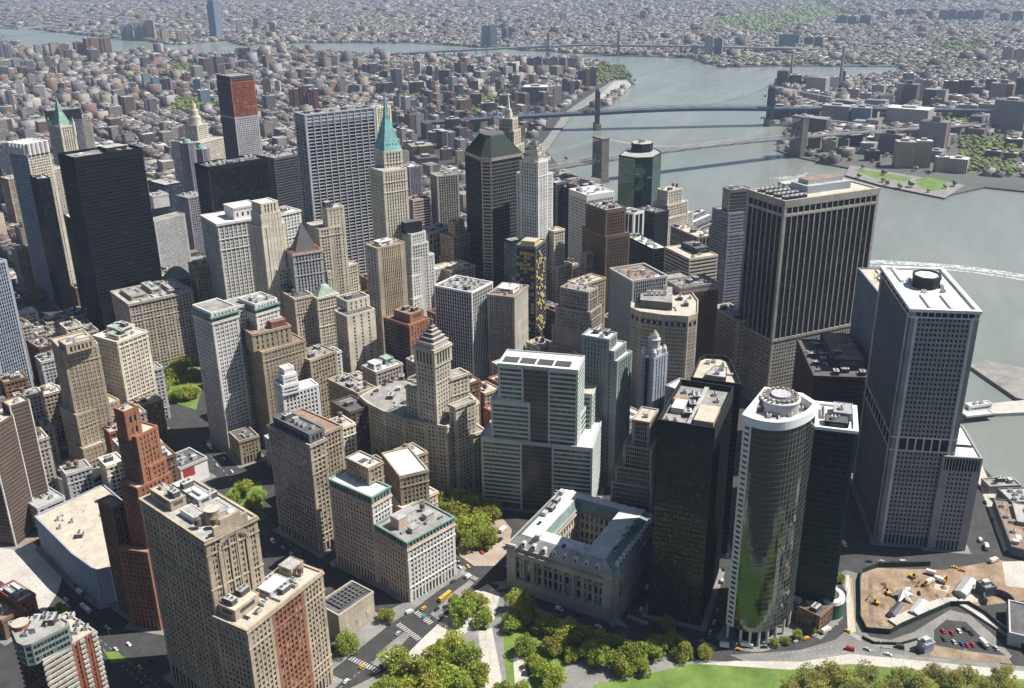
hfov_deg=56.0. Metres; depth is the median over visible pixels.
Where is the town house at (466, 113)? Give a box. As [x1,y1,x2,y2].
[462,110,471,117]
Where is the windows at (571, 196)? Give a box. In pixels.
[569,196,612,266]
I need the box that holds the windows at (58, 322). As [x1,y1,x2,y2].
[45,322,61,335]
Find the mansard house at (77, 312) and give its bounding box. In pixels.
[55,306,88,320]
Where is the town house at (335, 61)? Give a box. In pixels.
[327,53,339,65]
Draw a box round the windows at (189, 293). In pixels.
[114,293,198,365]
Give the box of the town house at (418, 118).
[412,112,421,135]
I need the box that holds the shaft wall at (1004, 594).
[982,589,1014,604]
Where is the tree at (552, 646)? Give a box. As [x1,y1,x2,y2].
[538,634,567,656]
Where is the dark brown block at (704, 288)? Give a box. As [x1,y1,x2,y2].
[665,270,718,365]
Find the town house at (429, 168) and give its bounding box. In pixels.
[421,162,439,176]
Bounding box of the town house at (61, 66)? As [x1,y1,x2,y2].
[56,61,68,72]
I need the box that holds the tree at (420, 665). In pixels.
[398,654,434,686]
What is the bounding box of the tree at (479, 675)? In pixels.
[458,660,490,687]
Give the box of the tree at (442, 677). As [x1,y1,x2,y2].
[425,660,461,687]
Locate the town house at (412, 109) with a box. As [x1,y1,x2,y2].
[407,106,416,112]
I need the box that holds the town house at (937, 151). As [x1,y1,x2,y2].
[931,147,945,161]
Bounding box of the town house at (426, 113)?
[420,108,429,120]
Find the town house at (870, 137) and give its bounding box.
[866,134,873,140]
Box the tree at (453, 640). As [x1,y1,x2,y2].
[433,628,465,658]
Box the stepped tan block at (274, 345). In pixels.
[241,315,307,442]
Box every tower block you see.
[0,41,4,57]
[0,65,8,76]
[3,44,12,58]
[4,89,15,111]
[10,57,21,69]
[15,79,24,94]
[20,59,34,67]
[27,73,36,82]
[33,44,41,52]
[38,84,46,99]
[48,42,60,56]
[49,65,56,73]
[57,81,64,91]
[59,43,69,56]
[72,41,84,54]
[82,37,100,54]
[98,37,111,53]
[111,94,118,104]
[119,25,126,39]
[125,24,133,39]
[133,22,140,39]
[139,22,146,37]
[141,72,150,88]
[143,97,156,111]
[144,19,155,37]
[151,75,159,83]
[159,77,172,89]
[160,29,168,38]
[176,31,185,40]
[182,71,190,81]
[193,77,200,92]
[194,29,201,38]
[197,88,210,102]
[225,51,234,57]
[235,19,242,32]
[238,46,250,58]
[238,59,248,68]
[253,17,258,28]
[262,77,271,94]
[269,22,275,30]
[274,79,280,91]
[288,87,299,106]
[298,84,308,104]
[308,87,319,108]
[327,103,335,107]
[328,81,337,91]
[339,79,345,92]
[362,62,377,74]
[375,80,394,93]
[379,69,387,77]
[390,67,401,89]
[404,62,408,74]
[408,80,423,93]
[408,141,433,160]
[414,59,420,74]
[426,64,432,79]
[434,65,438,80]
[438,68,450,83]
[444,116,460,130]
[449,97,471,110]
[454,83,463,95]
[461,119,469,128]
[467,63,473,72]
[469,79,477,89]
[470,92,483,106]
[477,65,485,70]
[480,101,495,111]
[481,25,488,46]
[489,24,496,44]
[490,70,501,83]
[499,92,511,106]
[501,27,506,37]
[504,83,513,89]
[505,61,515,71]
[508,26,511,36]
[512,73,519,87]
[523,84,548,104]
[526,56,534,68]
[535,56,541,68]
[543,56,550,69]
[551,55,557,65]
[553,84,561,101]
[559,12,566,19]
[559,56,565,67]
[562,77,567,91]
[568,56,575,67]
[568,79,574,94]
[575,79,580,89]
[582,67,589,86]
[590,65,596,85]
[640,10,646,17]
[692,44,697,53]
[704,35,713,54]
[714,37,723,54]
[776,69,789,85]
[778,33,790,46]
[789,73,801,84]
[791,34,800,43]
[804,36,812,43]
[806,88,819,101]
[814,36,822,46]
[821,102,852,123]
[825,75,838,87]
[837,14,847,22]
[842,69,845,81]
[848,15,857,24]
[848,87,859,97]
[851,104,872,121]
[860,14,871,23]
[860,91,871,98]
[871,83,886,92]
[880,12,886,17]
[880,93,892,103]
[885,104,934,124]
[892,138,916,167]
[896,8,904,14]
[902,71,913,81]
[906,8,917,14]
[913,77,922,100]
[913,137,933,167]
[920,78,931,101]
[926,10,933,18]
[933,154,949,171]
[938,9,948,20]
[943,79,958,93]
[948,8,956,19]
[956,10,966,19]
[957,78,973,94]
[958,102,978,116]
[965,9,975,19]
[970,85,982,96]
[974,9,985,19]
[978,101,994,118]
[984,77,996,90]
[991,96,1023,132]
[999,12,1010,20]
[1001,45,1015,59]
[1011,10,1023,21]
[1014,47,1023,60]
[1014,76,1023,94]
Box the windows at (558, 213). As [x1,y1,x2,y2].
[553,200,560,226]
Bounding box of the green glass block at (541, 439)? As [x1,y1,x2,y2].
[481,349,602,510]
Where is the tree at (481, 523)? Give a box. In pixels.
[461,509,492,534]
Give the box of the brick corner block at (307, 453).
[266,407,345,552]
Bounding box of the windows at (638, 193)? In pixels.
[618,154,660,207]
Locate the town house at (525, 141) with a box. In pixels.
[521,136,527,152]
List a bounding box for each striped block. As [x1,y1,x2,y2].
[409,194,431,226]
[434,275,492,380]
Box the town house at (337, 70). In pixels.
[331,65,343,74]
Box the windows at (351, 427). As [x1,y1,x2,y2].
[344,427,354,455]
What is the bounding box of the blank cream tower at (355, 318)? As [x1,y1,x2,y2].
[335,290,377,372]
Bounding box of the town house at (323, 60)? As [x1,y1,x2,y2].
[318,55,331,67]
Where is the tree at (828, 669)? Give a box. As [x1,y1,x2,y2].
[814,658,839,686]
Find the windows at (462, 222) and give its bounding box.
[441,222,470,262]
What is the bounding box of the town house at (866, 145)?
[859,140,877,153]
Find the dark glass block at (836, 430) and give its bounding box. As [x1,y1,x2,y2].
[794,401,858,613]
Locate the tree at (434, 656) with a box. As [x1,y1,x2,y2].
[420,640,454,668]
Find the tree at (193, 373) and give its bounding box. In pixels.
[185,367,201,379]
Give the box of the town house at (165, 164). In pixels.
[157,158,174,171]
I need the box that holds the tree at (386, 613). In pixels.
[375,608,395,623]
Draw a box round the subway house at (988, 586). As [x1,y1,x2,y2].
[975,578,996,596]
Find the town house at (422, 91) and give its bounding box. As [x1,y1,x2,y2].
[420,87,427,95]
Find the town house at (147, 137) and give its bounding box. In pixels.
[138,130,154,144]
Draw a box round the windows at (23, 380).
[7,380,26,396]
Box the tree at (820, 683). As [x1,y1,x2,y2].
[805,679,832,687]
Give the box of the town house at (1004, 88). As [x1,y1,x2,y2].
[988,79,1015,99]
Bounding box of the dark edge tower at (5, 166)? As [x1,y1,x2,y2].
[0,140,12,207]
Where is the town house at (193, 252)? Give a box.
[190,249,199,256]
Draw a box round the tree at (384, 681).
[369,674,400,687]
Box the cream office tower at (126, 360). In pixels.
[92,320,157,404]
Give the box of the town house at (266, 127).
[259,120,274,137]
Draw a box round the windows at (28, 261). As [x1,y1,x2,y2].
[23,261,33,283]
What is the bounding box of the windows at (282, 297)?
[282,297,314,345]
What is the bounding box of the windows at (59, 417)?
[44,393,64,438]
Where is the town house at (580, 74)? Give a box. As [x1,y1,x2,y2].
[577,70,582,80]
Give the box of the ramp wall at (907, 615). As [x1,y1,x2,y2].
[888,597,1006,635]
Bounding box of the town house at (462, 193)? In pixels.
[459,188,465,211]
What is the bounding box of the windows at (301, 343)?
[247,343,306,434]
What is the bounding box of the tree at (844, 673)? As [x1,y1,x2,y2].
[827,665,865,687]
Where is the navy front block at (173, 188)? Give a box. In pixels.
[147,177,184,216]
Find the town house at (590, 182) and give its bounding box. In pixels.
[582,180,602,186]
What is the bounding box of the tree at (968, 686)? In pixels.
[960,681,979,687]
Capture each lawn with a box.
[853,169,910,181]
[914,177,946,190]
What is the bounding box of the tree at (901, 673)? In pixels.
[890,665,912,684]
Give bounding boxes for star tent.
[890,589,913,603]
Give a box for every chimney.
[790,50,793,73]
[838,46,844,84]
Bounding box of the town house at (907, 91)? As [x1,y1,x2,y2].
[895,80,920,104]
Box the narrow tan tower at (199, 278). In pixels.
[187,260,211,303]
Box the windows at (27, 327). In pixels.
[23,327,32,377]
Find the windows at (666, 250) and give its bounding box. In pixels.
[664,250,715,279]
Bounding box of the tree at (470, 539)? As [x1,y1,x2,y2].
[458,528,484,549]
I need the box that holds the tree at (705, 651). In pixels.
[697,642,712,660]
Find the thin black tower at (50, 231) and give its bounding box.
[29,173,73,309]
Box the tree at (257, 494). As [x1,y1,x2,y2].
[249,488,265,501]
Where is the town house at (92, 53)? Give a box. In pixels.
[86,47,99,61]
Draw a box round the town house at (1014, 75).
[1007,70,1021,81]
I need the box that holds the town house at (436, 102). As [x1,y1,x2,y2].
[432,98,441,110]
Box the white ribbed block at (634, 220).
[625,207,643,234]
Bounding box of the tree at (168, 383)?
[165,380,171,390]
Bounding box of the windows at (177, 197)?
[177,197,204,251]
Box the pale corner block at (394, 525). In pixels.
[328,446,456,601]
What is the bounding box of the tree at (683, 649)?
[669,637,693,664]
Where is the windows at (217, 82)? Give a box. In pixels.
[217,82,260,156]
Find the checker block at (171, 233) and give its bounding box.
[149,190,191,271]
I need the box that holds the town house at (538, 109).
[534,104,544,119]
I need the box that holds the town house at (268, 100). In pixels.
[261,92,275,108]
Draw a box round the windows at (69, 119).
[51,119,85,149]
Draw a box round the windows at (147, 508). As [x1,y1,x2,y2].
[144,508,260,687]
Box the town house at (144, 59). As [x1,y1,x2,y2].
[139,55,149,66]
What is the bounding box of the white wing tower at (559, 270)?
[548,226,572,303]
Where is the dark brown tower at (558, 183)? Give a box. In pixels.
[553,177,568,226]
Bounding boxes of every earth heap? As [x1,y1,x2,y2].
[876,621,887,626]
[879,603,889,609]
[885,586,896,592]
[918,596,931,601]
[924,587,935,592]
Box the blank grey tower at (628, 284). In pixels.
[608,263,667,349]
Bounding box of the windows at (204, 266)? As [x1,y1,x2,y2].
[197,266,209,301]
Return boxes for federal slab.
[44,105,86,164]
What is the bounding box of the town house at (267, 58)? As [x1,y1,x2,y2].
[262,53,272,67]
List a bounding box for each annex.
[82,114,95,147]
[228,426,261,464]
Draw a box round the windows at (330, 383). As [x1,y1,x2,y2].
[330,383,339,400]
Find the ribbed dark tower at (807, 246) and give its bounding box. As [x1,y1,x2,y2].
[738,167,879,399]
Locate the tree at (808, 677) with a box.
[792,659,821,687]
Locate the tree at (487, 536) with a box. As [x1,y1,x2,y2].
[474,526,498,549]
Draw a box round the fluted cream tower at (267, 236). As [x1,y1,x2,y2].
[247,197,287,296]
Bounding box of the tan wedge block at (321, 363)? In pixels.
[305,344,337,418]
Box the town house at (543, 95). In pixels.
[538,89,548,105]
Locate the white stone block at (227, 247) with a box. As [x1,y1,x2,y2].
[199,200,301,299]
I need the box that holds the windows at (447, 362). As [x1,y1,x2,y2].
[362,362,480,486]
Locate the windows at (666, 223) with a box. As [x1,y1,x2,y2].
[643,213,667,245]
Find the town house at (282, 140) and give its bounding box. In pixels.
[271,135,288,145]
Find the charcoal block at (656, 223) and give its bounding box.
[636,205,668,245]
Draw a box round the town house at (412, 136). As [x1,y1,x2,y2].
[406,131,417,142]
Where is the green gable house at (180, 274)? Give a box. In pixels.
[162,266,191,288]
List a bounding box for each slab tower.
[0,413,34,545]
[1,394,49,498]
[58,143,161,331]
[306,200,359,294]
[365,237,407,357]
[561,182,575,260]
[850,268,880,369]
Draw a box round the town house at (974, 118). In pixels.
[969,113,985,123]
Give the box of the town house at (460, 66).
[454,60,466,72]
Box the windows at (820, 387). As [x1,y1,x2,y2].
[818,387,859,412]
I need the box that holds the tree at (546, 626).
[531,612,558,635]
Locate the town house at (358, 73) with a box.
[354,71,366,78]
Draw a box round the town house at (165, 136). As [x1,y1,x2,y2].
[158,129,173,144]
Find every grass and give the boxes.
[104,652,126,663]
[167,366,202,409]
[228,478,263,521]
[376,647,386,659]
[441,640,480,686]
[444,492,503,541]
[456,94,496,116]
[503,622,585,687]
[593,664,1023,687]
[596,66,631,83]
[708,2,847,31]
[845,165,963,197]
[931,42,988,50]
[958,138,1015,174]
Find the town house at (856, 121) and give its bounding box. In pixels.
[853,119,865,123]
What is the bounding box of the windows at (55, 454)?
[45,430,57,463]
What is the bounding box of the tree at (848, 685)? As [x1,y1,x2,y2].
[842,677,876,687]
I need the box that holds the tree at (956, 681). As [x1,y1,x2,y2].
[939,668,966,687]
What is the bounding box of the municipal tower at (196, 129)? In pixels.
[170,100,225,192]
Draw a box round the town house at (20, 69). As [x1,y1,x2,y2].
[17,65,27,73]
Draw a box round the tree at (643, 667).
[631,657,651,676]
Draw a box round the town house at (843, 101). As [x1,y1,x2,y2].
[835,98,859,104]
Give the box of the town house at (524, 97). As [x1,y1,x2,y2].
[519,90,529,111]
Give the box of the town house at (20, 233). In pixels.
[14,221,26,244]
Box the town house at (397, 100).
[393,93,403,107]
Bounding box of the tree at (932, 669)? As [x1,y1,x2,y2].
[920,662,949,683]
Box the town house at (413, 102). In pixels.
[410,96,416,106]
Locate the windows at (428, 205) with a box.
[421,205,430,226]
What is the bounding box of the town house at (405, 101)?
[401,93,410,112]
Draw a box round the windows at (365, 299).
[338,299,372,369]
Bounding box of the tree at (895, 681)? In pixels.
[884,675,903,687]
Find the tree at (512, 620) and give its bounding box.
[501,611,525,631]
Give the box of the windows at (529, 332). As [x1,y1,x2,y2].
[528,243,544,338]
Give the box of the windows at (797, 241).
[740,195,875,398]
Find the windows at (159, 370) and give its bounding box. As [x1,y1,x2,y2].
[155,370,167,417]
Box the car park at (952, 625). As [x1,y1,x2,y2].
[934,620,1005,655]
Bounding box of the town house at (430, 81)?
[426,78,434,89]
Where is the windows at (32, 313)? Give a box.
[20,313,35,322]
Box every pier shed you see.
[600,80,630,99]
[962,400,994,419]
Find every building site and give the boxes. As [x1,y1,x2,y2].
[861,560,1023,628]
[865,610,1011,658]
[868,577,873,621]
[905,580,916,585]
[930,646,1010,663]
[934,584,949,591]
[962,594,982,601]
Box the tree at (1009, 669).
[1000,663,1016,681]
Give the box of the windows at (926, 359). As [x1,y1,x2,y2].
[886,323,970,538]
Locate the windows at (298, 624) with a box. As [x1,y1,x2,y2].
[220,578,328,687]
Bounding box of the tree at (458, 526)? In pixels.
[454,512,477,539]
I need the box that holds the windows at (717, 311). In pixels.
[714,311,732,363]
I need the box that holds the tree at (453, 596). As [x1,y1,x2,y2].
[448,593,464,612]
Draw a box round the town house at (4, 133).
[0,129,9,139]
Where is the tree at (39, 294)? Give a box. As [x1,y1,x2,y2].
[23,282,45,301]
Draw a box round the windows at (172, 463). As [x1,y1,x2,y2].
[167,458,175,481]
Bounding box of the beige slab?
[0,173,22,223]
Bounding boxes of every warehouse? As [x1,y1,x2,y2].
[128,81,136,87]
[174,87,183,95]
[348,83,360,92]
[403,138,411,150]
[414,153,437,164]
[428,129,436,142]
[440,146,452,159]
[455,148,463,163]
[773,104,791,117]
[791,104,821,115]
[808,134,821,147]
[819,91,828,101]
[821,138,835,151]
[837,136,849,147]
[845,134,862,145]
[864,148,880,160]
[929,97,941,106]
[947,155,969,173]
[967,125,987,136]
[985,148,1002,158]
[1004,150,1018,163]
[1005,136,1023,147]
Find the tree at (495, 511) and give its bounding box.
[475,497,503,521]
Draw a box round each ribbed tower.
[0,258,33,390]
[582,200,629,313]
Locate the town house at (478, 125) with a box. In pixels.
[471,116,482,129]
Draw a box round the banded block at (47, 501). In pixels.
[28,487,65,531]
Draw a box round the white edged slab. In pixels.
[63,213,86,307]
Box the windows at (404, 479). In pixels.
[333,459,452,588]
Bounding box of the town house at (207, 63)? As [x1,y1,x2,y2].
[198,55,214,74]
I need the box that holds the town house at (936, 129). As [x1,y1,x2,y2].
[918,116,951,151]
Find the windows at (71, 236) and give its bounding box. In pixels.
[64,217,86,307]
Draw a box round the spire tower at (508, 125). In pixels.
[498,92,523,158]
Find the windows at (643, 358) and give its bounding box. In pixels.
[641,358,650,406]
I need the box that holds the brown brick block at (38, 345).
[25,335,52,386]
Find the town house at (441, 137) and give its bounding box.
[436,129,448,147]
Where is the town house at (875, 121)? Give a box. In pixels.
[865,118,882,129]
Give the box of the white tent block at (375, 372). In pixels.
[361,354,403,385]
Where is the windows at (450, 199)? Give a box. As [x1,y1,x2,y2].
[431,180,457,223]
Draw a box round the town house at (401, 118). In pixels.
[399,115,404,124]
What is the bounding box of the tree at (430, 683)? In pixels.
[414,672,441,687]
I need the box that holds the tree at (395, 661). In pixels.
[379,644,412,678]
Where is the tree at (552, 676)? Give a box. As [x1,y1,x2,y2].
[537,661,566,687]
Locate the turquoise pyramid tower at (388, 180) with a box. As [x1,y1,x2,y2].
[368,90,409,240]
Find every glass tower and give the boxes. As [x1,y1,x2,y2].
[206,0,222,35]
[648,379,733,625]
[708,185,751,306]
[726,387,818,646]
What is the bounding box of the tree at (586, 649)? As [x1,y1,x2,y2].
[577,639,598,658]
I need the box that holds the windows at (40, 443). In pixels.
[39,441,55,489]
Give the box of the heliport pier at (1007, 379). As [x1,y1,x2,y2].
[970,360,1023,400]
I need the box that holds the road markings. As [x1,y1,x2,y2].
[0,445,862,687]
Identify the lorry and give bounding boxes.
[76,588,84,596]
[499,526,506,532]
[719,641,732,649]
[740,640,753,648]
[821,626,831,633]
[925,577,934,583]
[926,568,938,574]
[934,575,946,583]
[978,637,989,648]
[984,542,988,549]
[989,556,999,563]
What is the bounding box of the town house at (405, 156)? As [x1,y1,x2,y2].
[401,147,407,163]
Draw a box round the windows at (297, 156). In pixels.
[267,156,304,225]
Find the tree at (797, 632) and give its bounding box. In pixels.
[792,628,802,640]
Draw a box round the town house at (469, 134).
[465,127,472,140]
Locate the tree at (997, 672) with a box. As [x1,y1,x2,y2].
[987,667,1009,687]
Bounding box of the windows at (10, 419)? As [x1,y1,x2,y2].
[0,419,31,539]
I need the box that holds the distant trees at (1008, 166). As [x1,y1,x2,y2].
[0,0,1023,267]
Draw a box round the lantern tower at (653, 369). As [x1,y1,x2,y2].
[638,330,667,417]
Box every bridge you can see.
[0,20,83,29]
[390,31,820,56]
[392,84,992,131]
[424,115,997,193]
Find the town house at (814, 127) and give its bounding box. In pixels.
[807,115,830,133]
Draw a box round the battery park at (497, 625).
[351,592,1023,687]
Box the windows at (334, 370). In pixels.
[307,370,335,418]
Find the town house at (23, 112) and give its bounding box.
[17,107,33,117]
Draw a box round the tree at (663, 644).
[650,632,672,657]
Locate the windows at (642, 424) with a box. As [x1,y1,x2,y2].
[613,422,648,511]
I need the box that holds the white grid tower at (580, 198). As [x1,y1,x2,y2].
[568,185,614,266]
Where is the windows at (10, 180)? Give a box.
[5,180,22,222]
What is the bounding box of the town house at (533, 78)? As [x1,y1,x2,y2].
[529,72,537,83]
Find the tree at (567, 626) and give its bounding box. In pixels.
[552,616,578,644]
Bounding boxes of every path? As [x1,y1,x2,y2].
[386,584,499,676]
[478,628,501,687]
[513,654,530,687]
[561,660,632,687]
[703,654,1023,678]
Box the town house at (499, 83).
[495,77,504,91]
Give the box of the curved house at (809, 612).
[787,587,844,632]
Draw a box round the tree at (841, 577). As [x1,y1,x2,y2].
[837,571,846,583]
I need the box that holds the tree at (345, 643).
[334,628,359,654]
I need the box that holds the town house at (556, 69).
[550,64,563,75]
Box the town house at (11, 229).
[7,225,15,237]
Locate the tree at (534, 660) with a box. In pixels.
[525,652,546,676]
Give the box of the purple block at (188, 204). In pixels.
[176,191,205,255]
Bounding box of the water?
[0,27,1023,485]
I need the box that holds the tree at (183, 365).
[169,355,193,373]
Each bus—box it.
[79,602,91,613]
[438,590,451,601]
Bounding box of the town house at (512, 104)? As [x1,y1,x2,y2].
[506,99,515,112]
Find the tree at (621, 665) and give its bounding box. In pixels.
[610,653,635,676]
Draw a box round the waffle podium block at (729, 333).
[714,303,745,380]
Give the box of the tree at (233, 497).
[224,491,241,503]
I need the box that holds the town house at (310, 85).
[307,84,315,92]
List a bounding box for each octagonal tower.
[617,139,660,207]
[690,354,740,554]
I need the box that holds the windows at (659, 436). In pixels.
[650,434,709,614]
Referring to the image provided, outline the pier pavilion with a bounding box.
[692,208,711,227]
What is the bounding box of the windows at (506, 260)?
[504,245,515,282]
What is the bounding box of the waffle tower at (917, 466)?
[852,266,982,550]
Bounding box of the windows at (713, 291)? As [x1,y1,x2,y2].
[695,291,715,365]
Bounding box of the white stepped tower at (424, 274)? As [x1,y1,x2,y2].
[401,218,442,316]
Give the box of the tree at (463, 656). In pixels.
[450,644,483,668]
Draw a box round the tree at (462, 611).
[447,596,477,628]
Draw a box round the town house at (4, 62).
[0,58,10,66]
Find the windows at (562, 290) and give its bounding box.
[551,290,598,353]
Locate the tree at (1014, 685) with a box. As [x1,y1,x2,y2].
[1001,678,1023,687]
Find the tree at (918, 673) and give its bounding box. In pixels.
[907,668,931,687]
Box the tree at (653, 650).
[640,637,665,660]
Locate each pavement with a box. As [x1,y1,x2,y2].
[0,208,970,687]
[331,566,467,668]
[372,632,408,667]
[430,580,473,618]
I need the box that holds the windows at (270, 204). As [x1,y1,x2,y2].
[251,204,274,288]
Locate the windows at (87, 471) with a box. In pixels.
[67,470,91,496]
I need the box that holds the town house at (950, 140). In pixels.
[948,135,952,145]
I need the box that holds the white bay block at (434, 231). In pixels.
[422,222,447,263]
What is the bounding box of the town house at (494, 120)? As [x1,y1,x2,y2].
[488,116,498,126]
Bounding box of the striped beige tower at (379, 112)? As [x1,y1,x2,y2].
[373,104,391,134]
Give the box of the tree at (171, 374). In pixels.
[164,365,179,385]
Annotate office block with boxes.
[0,370,29,398]
[0,398,5,412]
[12,387,47,420]
[14,292,24,308]
[18,305,38,322]
[20,317,33,378]
[31,321,43,337]
[33,325,55,337]
[34,350,59,384]
[34,417,60,463]
[36,427,60,492]
[37,311,49,324]
[40,384,65,439]
[41,314,64,336]
[59,316,82,334]
[59,459,94,499]
[68,329,90,335]
[70,282,80,306]
[78,317,91,326]
[83,324,98,335]
[97,451,124,499]
[102,420,116,453]
[110,278,199,371]
[112,438,119,453]
[133,393,169,442]
[135,404,147,421]
[152,358,170,418]
[161,265,173,272]
[161,443,179,482]
[190,291,280,451]
[212,556,333,687]
[264,434,271,467]
[330,411,357,462]
[331,394,370,453]
[348,371,361,376]
[359,273,367,290]
[370,450,385,457]
[393,442,428,467]
[405,355,415,378]
[427,308,435,324]
[469,374,480,424]
[480,380,497,426]
[483,404,490,428]
[487,374,497,385]
[491,357,500,375]
[526,336,551,351]
[546,303,557,339]
[567,257,578,268]
[567,351,580,354]
[604,313,607,328]
[629,284,697,408]
[629,406,637,433]
[663,240,717,279]
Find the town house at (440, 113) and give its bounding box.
[435,110,444,119]
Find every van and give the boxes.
[406,609,413,613]
[555,605,562,610]
[845,645,854,650]
[895,643,904,648]
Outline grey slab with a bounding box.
[263,151,304,226]
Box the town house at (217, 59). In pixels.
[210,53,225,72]
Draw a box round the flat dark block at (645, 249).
[629,233,665,271]
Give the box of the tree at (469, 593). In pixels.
[461,588,479,599]
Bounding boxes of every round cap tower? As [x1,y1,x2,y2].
[179,139,197,192]
[196,145,210,161]
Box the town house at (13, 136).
[6,133,21,140]
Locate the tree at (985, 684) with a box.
[972,674,996,687]
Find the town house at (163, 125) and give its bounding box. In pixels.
[159,121,174,130]
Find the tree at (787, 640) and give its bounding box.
[779,635,791,644]
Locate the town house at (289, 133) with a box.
[281,129,295,138]
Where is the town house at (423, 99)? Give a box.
[419,94,427,108]
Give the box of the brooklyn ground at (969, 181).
[1,2,1023,197]
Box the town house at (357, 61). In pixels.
[353,58,364,68]
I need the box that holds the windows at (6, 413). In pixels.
[6,413,46,498]
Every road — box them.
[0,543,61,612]
[24,300,59,315]
[46,580,173,687]
[182,432,339,596]
[540,79,622,152]
[731,570,999,663]
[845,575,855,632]
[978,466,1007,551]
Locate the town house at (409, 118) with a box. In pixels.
[404,110,415,133]
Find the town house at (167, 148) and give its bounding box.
[164,144,171,153]
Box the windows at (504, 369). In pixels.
[483,365,602,509]
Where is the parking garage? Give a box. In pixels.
[34,484,122,604]
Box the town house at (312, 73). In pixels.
[306,70,319,77]
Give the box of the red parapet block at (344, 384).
[327,372,375,417]
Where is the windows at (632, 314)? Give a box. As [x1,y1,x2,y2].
[630,314,694,404]
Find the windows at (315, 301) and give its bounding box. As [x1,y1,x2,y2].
[314,301,336,346]
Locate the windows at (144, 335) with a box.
[95,335,153,403]
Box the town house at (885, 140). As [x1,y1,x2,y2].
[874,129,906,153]
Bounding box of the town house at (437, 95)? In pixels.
[432,93,441,101]
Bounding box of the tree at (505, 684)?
[491,680,516,687]
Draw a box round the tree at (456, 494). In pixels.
[447,486,473,505]
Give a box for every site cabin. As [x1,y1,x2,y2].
[888,601,904,617]
[909,598,927,615]
[954,576,975,598]
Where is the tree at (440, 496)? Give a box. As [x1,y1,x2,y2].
[432,487,448,509]
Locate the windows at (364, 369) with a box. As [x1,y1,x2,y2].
[364,369,374,385]
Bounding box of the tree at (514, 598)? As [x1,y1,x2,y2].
[503,587,532,609]
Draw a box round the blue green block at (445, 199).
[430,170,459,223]
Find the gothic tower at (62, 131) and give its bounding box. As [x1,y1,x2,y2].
[47,98,78,165]
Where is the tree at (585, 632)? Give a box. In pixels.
[572,624,597,642]
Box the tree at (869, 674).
[855,657,880,684]
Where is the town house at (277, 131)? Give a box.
[273,126,289,135]
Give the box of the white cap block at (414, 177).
[403,163,422,195]
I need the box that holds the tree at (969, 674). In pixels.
[954,664,984,686]
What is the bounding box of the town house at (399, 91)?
[396,88,404,94]
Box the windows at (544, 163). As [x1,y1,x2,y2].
[518,163,550,238]
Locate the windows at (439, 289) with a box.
[436,284,491,380]
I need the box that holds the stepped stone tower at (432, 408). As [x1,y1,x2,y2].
[359,316,484,496]
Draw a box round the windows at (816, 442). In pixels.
[797,441,848,601]
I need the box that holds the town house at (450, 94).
[446,90,455,104]
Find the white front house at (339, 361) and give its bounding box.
[329,346,342,374]
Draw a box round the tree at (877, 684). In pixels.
[872,673,893,687]
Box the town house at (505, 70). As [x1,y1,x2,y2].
[499,65,512,75]
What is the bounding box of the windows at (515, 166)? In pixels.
[466,157,520,286]
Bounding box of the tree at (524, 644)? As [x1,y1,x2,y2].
[513,632,538,656]
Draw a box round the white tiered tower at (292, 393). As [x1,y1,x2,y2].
[273,363,321,415]
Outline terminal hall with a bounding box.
[992,498,1023,558]
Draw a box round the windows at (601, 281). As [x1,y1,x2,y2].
[592,281,603,328]
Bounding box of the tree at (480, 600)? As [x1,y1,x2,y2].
[463,593,490,612]
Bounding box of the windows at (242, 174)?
[195,162,270,213]
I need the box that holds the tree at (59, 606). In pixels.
[55,601,66,610]
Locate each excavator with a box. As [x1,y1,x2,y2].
[866,595,880,605]
[884,584,891,595]
[908,573,919,582]
[916,581,929,586]
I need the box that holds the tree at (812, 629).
[807,625,819,633]
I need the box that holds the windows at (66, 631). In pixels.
[47,630,98,687]
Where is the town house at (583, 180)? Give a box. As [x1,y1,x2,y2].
[579,176,600,186]
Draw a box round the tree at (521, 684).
[511,679,528,687]
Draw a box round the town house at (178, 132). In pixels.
[166,124,183,138]
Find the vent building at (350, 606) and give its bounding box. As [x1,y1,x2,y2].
[325,580,374,638]
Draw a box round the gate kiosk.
[916,635,935,653]
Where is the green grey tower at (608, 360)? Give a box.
[581,326,631,484]
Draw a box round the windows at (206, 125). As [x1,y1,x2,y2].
[172,125,224,188]
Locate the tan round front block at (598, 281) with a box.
[567,273,605,329]
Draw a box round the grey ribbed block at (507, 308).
[487,282,528,376]
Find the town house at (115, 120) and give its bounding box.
[106,115,122,129]
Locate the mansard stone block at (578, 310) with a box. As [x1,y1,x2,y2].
[549,281,602,353]
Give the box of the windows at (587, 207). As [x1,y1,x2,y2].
[583,207,627,312]
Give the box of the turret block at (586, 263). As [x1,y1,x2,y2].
[572,250,595,278]
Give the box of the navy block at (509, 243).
[503,236,521,282]
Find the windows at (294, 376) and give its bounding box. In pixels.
[275,376,318,413]
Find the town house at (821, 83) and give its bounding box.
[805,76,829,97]
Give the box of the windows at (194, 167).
[185,167,197,191]
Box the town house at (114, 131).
[107,125,122,139]
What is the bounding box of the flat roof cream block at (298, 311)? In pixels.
[278,284,317,345]
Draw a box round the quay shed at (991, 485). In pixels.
[980,476,1021,492]
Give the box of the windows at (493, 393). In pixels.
[480,393,493,426]
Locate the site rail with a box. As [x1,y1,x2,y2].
[862,635,917,644]
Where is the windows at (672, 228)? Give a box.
[671,228,678,244]
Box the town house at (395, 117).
[393,112,403,128]
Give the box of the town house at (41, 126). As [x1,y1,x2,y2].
[35,120,48,132]
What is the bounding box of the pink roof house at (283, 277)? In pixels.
[275,266,289,315]
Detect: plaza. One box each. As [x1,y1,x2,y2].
[21,537,36,546]
[456,516,511,565]
[1002,561,1023,587]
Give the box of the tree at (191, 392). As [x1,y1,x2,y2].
[177,383,200,399]
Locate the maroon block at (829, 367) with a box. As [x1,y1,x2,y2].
[792,333,866,472]

